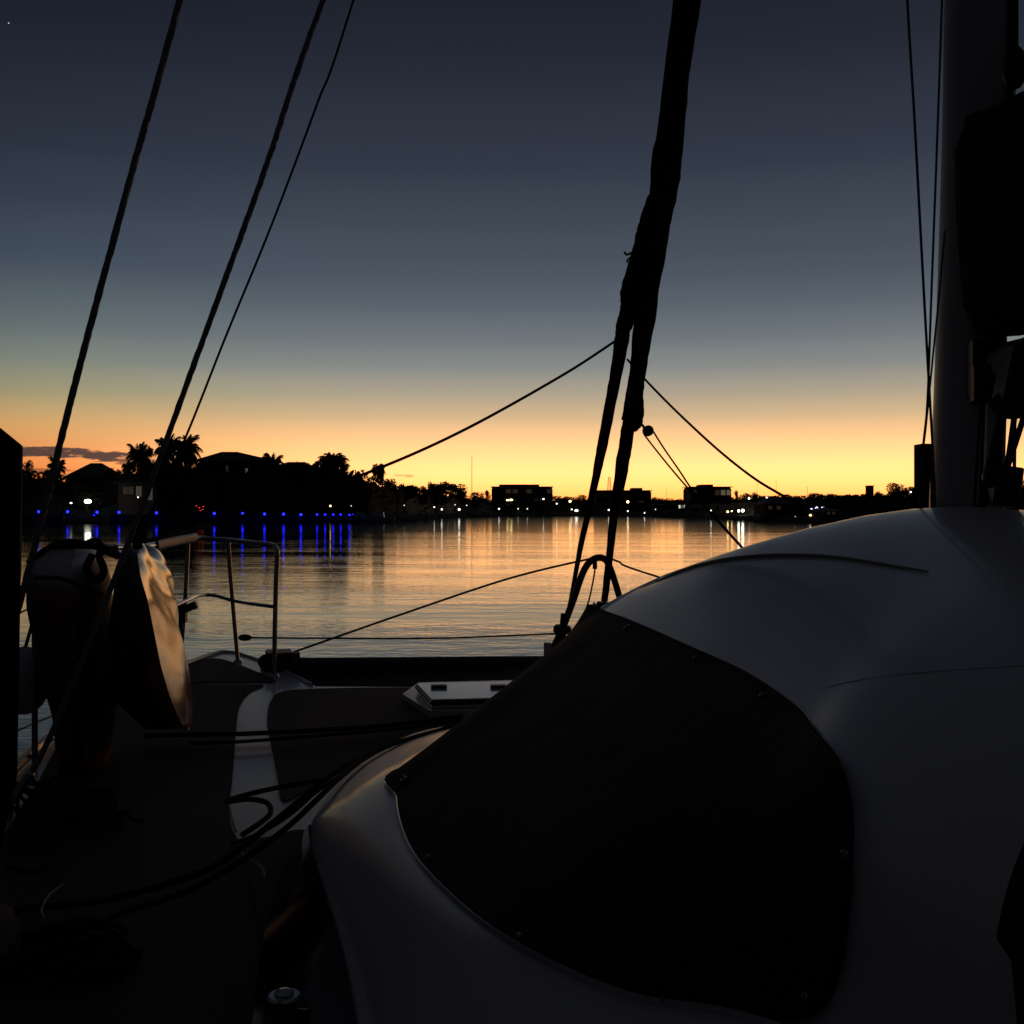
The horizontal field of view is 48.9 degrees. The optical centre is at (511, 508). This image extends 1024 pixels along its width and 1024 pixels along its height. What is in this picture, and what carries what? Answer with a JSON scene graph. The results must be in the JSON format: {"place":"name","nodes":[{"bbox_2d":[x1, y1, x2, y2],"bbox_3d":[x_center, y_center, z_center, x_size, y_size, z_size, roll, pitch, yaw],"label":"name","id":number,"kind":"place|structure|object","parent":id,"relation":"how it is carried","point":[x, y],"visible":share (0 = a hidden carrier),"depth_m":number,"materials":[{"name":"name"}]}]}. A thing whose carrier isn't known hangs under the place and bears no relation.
{"place":"outdoors","nodes":[
{"label":"outdoors","id":0,"kind":"place"},
{"bbox_2d":[18,516,827,755],"bbox_3d":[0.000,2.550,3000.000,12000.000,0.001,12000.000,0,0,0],"label":"water","id":1,"kind":"structure","parent":0,"point":[337,578],"depth_m":44.01,"materials":[{"name":"orange liquid"}]},
{"bbox_2d":[342,519,403,521],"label":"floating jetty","id":2,"kind":"object","parent":1,"relation":"on","point":[356,520],"visible":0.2,"depth_m":206.90,"materials":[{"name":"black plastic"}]},
{"bbox_2d":[368,512,394,521],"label":"motor boat","id":3,"kind":"object","parent":1,"relation":"on","point":[382,517],"visible":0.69,"depth_m":212.64,"materials":[{"name":"black paint"}]},
{"bbox_2d":[388,512,417,520],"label":"motor boat","id":4,"kind":"object","parent":1,"relation":"on","point":[405,516],"visible":0.58,"depth_m":228.42,"materials":[{"name":"black paint"}]},
{"bbox_2d":[0,0,1023,1023],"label":"catamaran","id":5,"kind":"object","parent":1,"relation":"on","point":[777,780],"visible":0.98,"depth_m":2.38,"materials":[{"name":"paint"}]},
{"bbox_2d":[18,626,46,714],"bbox_3d":[-2.035,0.539,4.702,0.209,0.646,0.210,0,0,0],"label":"fender","id":6,"kind":"object","parent":5,"relation":"hanging from","point":[25,678],"visible":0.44,"depth_m":4.63,"materials":[{"name":"plastic"}]},
{"bbox_2d":[40,883,63,918],"bbox_3d":[-1.095,0.930,2.670,0.026,0.005,0.243,0,0,-12],"label":"deck rope","id":7,"kind":"object","parent":5,"relation":"on","point":[47,897],"visible":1,"depth_m":2.68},
{"bbox_2d":[0,918,142,989],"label":"rope coil","id":8,"kind":"object","parent":5,"relation":"on","point":[66,972],"visible":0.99,"depth_m":2.50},
{"bbox_2d":[26,538,120,772],"bbox_3d":[-1.731,0.603,4.457,0.347,0.988,1.095,0,0,-21],"label":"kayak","id":9,"kind":"object","parent":5,"relation":"on","point":[69,581],"visible":0.92,"depth_m":4.19,"materials":[{"name":"black plastic"}]},
{"bbox_2d":[8,774,142,845],"bbox_3d":[-1.509,1.005,3.851,0.410,0.062,1.046,0,0,-25],"label":"tangled line","id":10,"kind":"object","parent":5,"relation":"on","point":[73,814],"visible":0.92,"depth_m":3.73,"materials":[{"name":"fabric"}]},
{"bbox_2d":[106,543,192,728],"bbox_3d":[-1.469,0.551,4.669,0.284,0.826,1.393,0,0,-12],"label":"kayak","id":11,"kind":"object","parent":5,"relation":"on","point":[148,684],"visible":0.89,"depth_m":4.12,"materials":[{"name":"grey plastic"}]},
{"bbox_2d":[0,723,456,974],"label":"deck rope","id":12,"kind":"object","parent":5,"relation":"on","point":[302,813],"visible":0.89,"depth_m":3.00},
{"bbox_2d":[13,726,444,913],"bbox_3d":[-0.675,0.940,3.458,0.381,0.201,1.916,0,0,36],"label":"deck rope","id":13,"kind":"object","parent":5,"relation":"on","point":[259,833],"visible":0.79,"depth_m":2.95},
{"bbox_2d":[228,804,236,832],"bbox_3d":[-0.906,1.000,3.641,0.010,0.008,0.335,0,0,-18],"label":"deck rope","id":14,"kind":"object","parent":5,"relation":"on","point":[232,820],"visible":1,"depth_m":3.62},
{"bbox_2d":[240,851,265,878],"bbox_3d":[-0.719,0.990,3.142,0.024,0.008,0.275,0,0,-27],"label":"deck rope","id":15,"kind":"object","parent":5,"relation":"on","point":[258,865],"visible":0.76,"depth_m":3.12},
{"bbox_2d":[224,777,322,836],"bbox_3d":[-0.859,0.970,3.678,0.275,0.058,0.619,0,0,13],"label":"deck rope","id":16,"kind":"object","parent":5,"relation":"on","point":[241,797],"visible":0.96,"depth_m":3.82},
{"bbox_2d":[267,987,301,1023],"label":"deck winch","id":17,"kind":"object","parent":5,"relation":"on","point":[283,1001],"visible":0.96,"depth_m":2.19,"materials":[{"name":"black metal"}]},
{"bbox_2d":[230,762,362,845],"bbox_3d":[-0.581,0.934,3.742,0.074,0.083,1.091,0,0,22],"label":"deck rope","id":18,"kind":"object","parent":5,"relation":"on","point":[290,814],"visible":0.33,"depth_m":3.45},
{"bbox_2d":[144,714,462,737],"bbox_3d":[-0.925,1.020,5.226,1.487,0.021,0.148,0,0,-19],"label":"control line","id":19,"kind":"object","parent":5,"relation":"on","point":[283,732],"visible":0.99,"depth_m":5.14,"materials":[{"name":"fabric"}]},
{"bbox_2d":[190,718,462,744],"bbox_3d":[-0.799,1.020,5.121,1.281,0.015,0.103,0,0,-25],"label":"control line","id":20,"kind":"object","parent":5,"relation":"on","point":[319,735],"visible":0.98,"depth_m":5.05,"materials":[{"name":"fabric"}]},
{"bbox_2d":[143,340,616,543],"bbox_3d":[-0.570,-0.473,5.963,0.478,1.225,3.551,0,0,36],"label":"jib sheet","id":21,"kind":"object","parent":5,"relation":"hanging from","point":[149,540],"visible":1,"depth_m":6.03,"materials":[{"name":"fabric"}]},
{"bbox_2d":[641,424,653,435],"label":"clew block","id":22,"kind":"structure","parent":5,"relation":"hanging from","point":[647,430],"depth_m":7.38,"materials":[{"name":"black plastic"}]},
{"bbox_2d":[643,434,741,547],"bbox_3d":[1.128,-0.069,6.505,0.134,0.840,1.833,0,0,-13],"label":"sheet tail","id":23,"kind":"object","parent":22,"relation":"attached to","point":[704,506],"visible":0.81,"depth_m":6.84},
{"bbox_2d":[653,431,742,546],"bbox_3d":[1.148,-0.081,6.550,0.089,0.852,1.727,0,0,-12],"label":"sheet tail","id":24,"kind":"object","parent":22,"relation":"attached to","point":[678,469],"visible":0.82,"depth_m":7.00},
{"bbox_2d":[626,358,837,521],"bbox_3d":[1.304,-0.409,6.291,0.206,1.125,2.309,0,0,-24],"label":"jib sheet","id":25,"kind":"object","parent":5,"relation":"hanging from","point":[726,456],"visible":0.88,"depth_m":6.58,"materials":[{"name":"fabric"}]},
{"bbox_2d":[705,512,712,518],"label":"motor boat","id":26,"kind":"object","parent":1,"relation":"on","point":[708,516],"visible":0.7,"depth_m":274.37,"materials":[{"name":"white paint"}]},
{"bbox_2d":[0,0,1023,500],"label":"sky","id":27,"kind":"structure","parent":0,"point":[468,189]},
{"bbox_2d":[371,512,857,522],"bbox_3d":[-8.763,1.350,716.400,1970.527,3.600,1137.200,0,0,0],"label":"ground","id":28,"kind":"structure","parent":0,"point":[804,519],"depth_m":292.60,"materials":[{"name":"black"}]},
{"bbox_2d":[23,460,33,477],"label":"leafy tree","id":29,"kind":"object","parent":28,"relation":"on","point":[27,465],"visible":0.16,"depth_m":208.06,"materials":[{"name":"green plant"}]},
{"bbox_2d":[47,455,65,479],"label":"palm tree","id":30,"kind":"object","parent":28,"relation":"on","point":[61,467],"visible":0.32,"depth_m":217.26,"materials":[{"name":"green plant"}]},
{"bbox_2d":[69,484,108,509],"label":"leafy tree","id":31,"kind":"object","parent":28,"relation":"on","point":[85,492],"visible":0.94,"depth_m":201.63,"materials":[{"name":"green plant"}]},
{"bbox_2d":[65,463,120,482],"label":"hipped house","id":32,"kind":"structure","parent":28,"relation":"on","point":[89,470],"depth_m":219.40,"materials":[{"name":"tile"}]},
{"bbox_2d":[106,468,114,478],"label":"leafy tree","id":33,"kind":"object","parent":28,"relation":"on","point":[111,470],"visible":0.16,"depth_m":215.31,"materials":[{"name":"green plant"}]},
{"bbox_2d":[121,461,131,474],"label":"palm tree","id":34,"kind":"object","parent":28,"relation":"on","point":[123,466],"visible":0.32,"depth_m":220.30,"materials":[{"name":"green plant"}]},
{"bbox_2d":[125,441,151,473],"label":"palm tree","id":35,"kind":"object","parent":28,"relation":"on","point":[135,454],"visible":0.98,"depth_m":210.58,"materials":[{"name":"green plant"}]},
{"bbox_2d":[114,476,169,514],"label":"hipped house","id":36,"kind":"structure","parent":28,"relation":"on","point":[131,490],"depth_m":204.00,"materials":[{"name":"brick"}]},
{"bbox_2d":[123,487,127,494],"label":"window","id":37,"kind":"structure","parent":36,"relation":"in","point":[125,489],"depth_m":203.89,"materials":[{"name":"grey glass"}]},
{"bbox_2d":[128,487,133,494],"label":"window","id":38,"kind":"structure","parent":36,"relation":"in","point":[130,488],"depth_m":203.89,"materials":[{"name":"grey glass"}]},
{"bbox_2d":[136,486,140,496],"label":"window","id":39,"kind":"structure","parent":36,"relation":"in","point":[138,488],"depth_m":203.89,"materials":[{"name":"grey glass"}]},
{"bbox_2d":[138,443,153,462],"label":"palm tree","id":40,"kind":"object","parent":28,"relation":"on","point":[150,450],"visible":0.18,"depth_m":215.37,"materials":[{"name":"green plant"}]},
{"bbox_2d":[132,459,178,484],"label":"leafy tree","id":41,"kind":"object","parent":28,"relation":"on","point":[146,466],"visible":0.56,"depth_m":206.54,"materials":[{"name":"green plant"}]},
{"bbox_2d":[153,433,182,466],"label":"palm tree","id":42,"kind":"object","parent":28,"relation":"on","point":[171,449],"visible":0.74,"depth_m":210.15,"materials":[{"name":"green plant"}]},
{"bbox_2d":[158,458,189,500],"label":"tree","id":43,"kind":"object","parent":28,"relation":"on","point":[176,480],"visible":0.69,"depth_m":207.54,"materials":[{"name":"green plant"}]},
{"bbox_2d":[179,457,195,474],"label":"leafy tree","id":44,"kind":"object","parent":28,"relation":"on","point":[193,466],"visible":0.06,"depth_m":214.87,"materials":[{"name":"green plant"}]},
{"bbox_2d":[173,434,203,469],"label":"palm tree","id":45,"kind":"object","parent":28,"relation":"on","point":[190,448],"visible":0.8,"depth_m":212.83,"materials":[{"name":"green plant"}]},
{"bbox_2d":[22,514,369,522],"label":"sea wall","id":46,"kind":"structure","parent":28,"relation":"on","point":[185,518],"depth_m":199.99,"materials":[{"name":"concrete"}]},
{"bbox_2d":[22,463,404,515],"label":"undergrowth","id":47,"kind":"object","parent":28,"relation":"on","point":[246,494],"visible":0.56,"depth_m":212.80,"materials":[{"name":"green plant"}]},
{"bbox_2d":[198,452,283,477],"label":"hipped house","id":48,"kind":"structure","parent":28,"relation":"on","point":[228,461],"depth_m":216.00,"materials":[{"name":"tile"}]},
{"bbox_2d":[262,453,283,475],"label":"palm tree","id":49,"kind":"object","parent":28,"relation":"on","point":[276,462],"visible":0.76,"depth_m":216.84,"materials":[{"name":"green plant"}]},
{"bbox_2d":[280,462,310,472],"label":"hipped house","id":50,"kind":"structure","parent":28,"relation":"on","point":[284,464],"depth_m":222.28,"materials":[{"name":"tile"}]},
{"bbox_2d":[316,452,350,491],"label":"palm tree","id":51,"kind":"object","parent":28,"relation":"on","point":[333,463],"visible":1,"depth_m":216.99,"materials":[{"name":"green plant"}]},
{"bbox_2d":[335,464,349,483],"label":"palm tree","id":52,"kind":"object","parent":28,"relation":"on","point":[342,474],"visible":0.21,"depth_m":221.85,"materials":[{"name":"green plant"}]},
{"bbox_2d":[347,471,364,491],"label":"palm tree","id":53,"kind":"object","parent":28,"relation":"on","point":[358,480],"visible":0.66,"depth_m":222.60,"materials":[{"name":"green plant"}]},
{"bbox_2d":[371,463,385,484],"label":"palm tree","id":54,"kind":"object","parent":28,"relation":"on","point":[380,473],"visible":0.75,"depth_m":240.29,"materials":[{"name":"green plant"}]},
{"bbox_2d":[383,478,398,492],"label":"leafy tree","id":55,"kind":"object","parent":28,"relation":"on","point":[392,481],"visible":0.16,"depth_m":241.12,"materials":[{"name":"green plant"}]},
{"bbox_2d":[390,484,422,511],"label":"leafy tree","id":56,"kind":"object","parent":28,"relation":"on","point":[411,491],"visible":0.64,"depth_m":250.16,"materials":[{"name":"green plant"}]},
{"bbox_2d":[418,486,429,504],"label":"leafy tree","id":57,"kind":"object","parent":28,"relation":"on","point":[424,498],"visible":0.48,"depth_m":277.16,"materials":[{"name":"green plant"}]},
{"bbox_2d":[427,481,433,491],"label":"leafy tree","id":58,"kind":"object","parent":28,"relation":"on","point":[430,485],"visible":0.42,"depth_m":296.41,"materials":[{"name":"green plant"}]},
{"bbox_2d":[430,484,446,513],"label":"leafy tree","id":59,"kind":"object","parent":28,"relation":"on","point":[439,491],"visible":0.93,"depth_m":296.11,"materials":[{"name":"green plant"}]},
{"bbox_2d":[434,481,466,500],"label":"leafy tree","id":60,"kind":"object","parent":28,"relation":"on","point":[453,489],"visible":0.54,"depth_m":321.54,"materials":[{"name":"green plant"}]},
{"bbox_2d":[451,490,467,505],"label":"leafy tree","id":61,"kind":"object","parent":28,"relation":"on","point":[464,501],"visible":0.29,"depth_m":344.38,"materials":[{"name":"green plant"}]},
{"bbox_2d":[470,492,483,507],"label":"leafy tree","id":62,"kind":"object","parent":28,"relation":"on","point":[478,498],"visible":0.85,"depth_m":366.43,"materials":[{"name":"green plant"}]},
{"bbox_2d":[480,490,490,505],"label":"leafy tree","id":63,"kind":"object","parent":28,"relation":"on","point":[488,496],"visible":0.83,"depth_m":382.10,"materials":[{"name":"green plant"}]},
{"bbox_2d":[491,484,552,504],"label":"office block","id":64,"kind":"structure","parent":28,"relation":"on","point":[525,493],"depth_m":420.00,"materials":[{"name":"brick"}]},
{"bbox_2d":[405,485,686,513],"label":"undergrowth","id":65,"kind":"object","parent":28,"relation":"on","point":[414,505],"visible":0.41,"depth_m":360.89,"materials":[{"name":"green plant"}]},
{"bbox_2d":[553,496,580,503],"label":"leafy tree","id":66,"kind":"object","parent":28,"relation":"on","point":[564,499],"visible":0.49,"depth_m":437.79,"materials":[{"name":"green plant"}]},
{"bbox_2d":[566,501,586,512],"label":"leafy tree","id":67,"kind":"object","parent":28,"relation":"on","point":[577,505],"visible":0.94,"depth_m":386.68,"materials":[{"name":"green plant"}]},
{"bbox_2d":[576,495,587,501],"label":"leafy tree","id":68,"kind":"object","parent":28,"relation":"on","point":[583,497],"visible":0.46,"depth_m":435.96,"materials":[{"name":"green plant"}]},
{"bbox_2d":[594,477,651,503],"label":"office block","id":69,"kind":"structure","parent":28,"relation":"on","point":[631,495],"depth_m":425.00,"materials":[{"name":"brick"}]},
{"bbox_2d":[651,497,660,502],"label":"leafy tree","id":70,"kind":"object","parent":28,"relation":"on","point":[654,499],"visible":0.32,"depth_m":379.56,"materials":[{"name":"green plant"}]},
{"bbox_2d":[673,503,698,512],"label":"waterside pavilion","id":71,"kind":"structure","parent":28,"relation":"on","point":[678,507],"depth_m":327.12,"materials":[{"name":"brick"}]},
{"bbox_2d":[554,495,823,502],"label":"undergrowth","id":72,"kind":"object","parent":28,"relation":"on","point":[661,499],"visible":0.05,"depth_m":459.10,"materials":[{"name":"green plant"}]},
{"bbox_2d":[682,484,732,503],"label":"office block","id":73,"kind":"structure","parent":28,"relation":"on","point":[706,492],"depth_m":330.00,"materials":[{"name":"brick"}]},
{"bbox_2d":[736,493,750,502],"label":"leafy tree","id":74,"kind":"object","parent":28,"relation":"on","point":[745,495],"visible":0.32,"depth_m":268.04,"materials":[{"name":"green plant"}]},
{"bbox_2d":[753,495,779,499],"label":"leafy tree","id":75,"kind":"object","parent":28,"relation":"on","point":[756,496],"visible":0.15,"depth_m":254.49,"materials":[{"name":"black plant"}]},
{"bbox_2d":[752,496,794,516],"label":"hipped house","id":76,"kind":"structure","parent":28,"relation":"on","point":[770,506],"depth_m":222.00,"materials":[{"name":"brick"}]},
{"bbox_2d":[777,494,800,497],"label":"leafy tree","id":77,"kind":"object","parent":28,"relation":"on","point":[787,495],"visible":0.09,"depth_m":237.36,"materials":[{"name":"black plant"}]},
{"bbox_2d":[809,493,837,500],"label":"leafy tree","id":78,"kind":"object","parent":28,"relation":"on","point":[814,495],"visible":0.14,"depth_m":216.42,"materials":[{"name":"black plant"}]},
{"bbox_2d":[806,508,841,517],"bbox_3d":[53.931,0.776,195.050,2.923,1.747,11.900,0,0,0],"label":"hipped house","id":79,"kind":"structure","parent":28,"relation":"on","point":[830,513],"depth_m":190.07,"materials":[{"name":"tile"}]},
{"bbox_2d":[821,501,849,516],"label":"leafy tree","id":80,"kind":"object","parent":28,"relation":"on","point":[839,506],"visible":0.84,"depth_m":197.88,"materials":[{"name":"black plant"}]},
{"bbox_2d":[684,491,1023,516],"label":"undergrowth","id":81,"kind":"object","parent":28,"relation":"on","point":[819,501],"visible":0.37,"depth_m":211.65,"materials":[{"name":"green plant"}]},
{"bbox_2d":[836,493,873,500],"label":"leafy tree","id":82,"kind":"object","parent":28,"relation":"on","point":[847,497],"visible":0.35,"depth_m":204.43,"materials":[{"name":"black plant"}]},
{"bbox_2d":[865,485,874,495],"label":"lookout tower","id":83,"kind":"structure","parent":28,"relation":"on","point":[869,489],"depth_m":209.20,"materials":[{"name":"brick"}]},
{"bbox_2d":[886,483,908,498],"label":"leafy tree","id":84,"kind":"object","parent":28,"relation":"on","point":[890,491],"visible":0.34,"depth_m":192.86,"materials":[{"name":"black plant"}]},
{"bbox_2d":[894,486,929,502],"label":"leafy tree","id":85,"kind":"object","parent":28,"relation":"on","point":[914,494],"visible":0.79,"depth_m":186.71,"materials":[{"name":"black plant"}]},
{"bbox_2d":[914,444,930,494],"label":"tower block","id":86,"kind":"structure","parent":28,"relation":"on","point":[925,467],"depth_m":350.00,"materials":[{"name":"brick"}]},
{"bbox_2d":[1019,479,1023,509],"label":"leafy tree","id":87,"kind":"object","parent":28,"relation":"on","point":[1021,496],"visible":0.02,"depth_m":173.19,"materials":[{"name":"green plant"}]}
]}

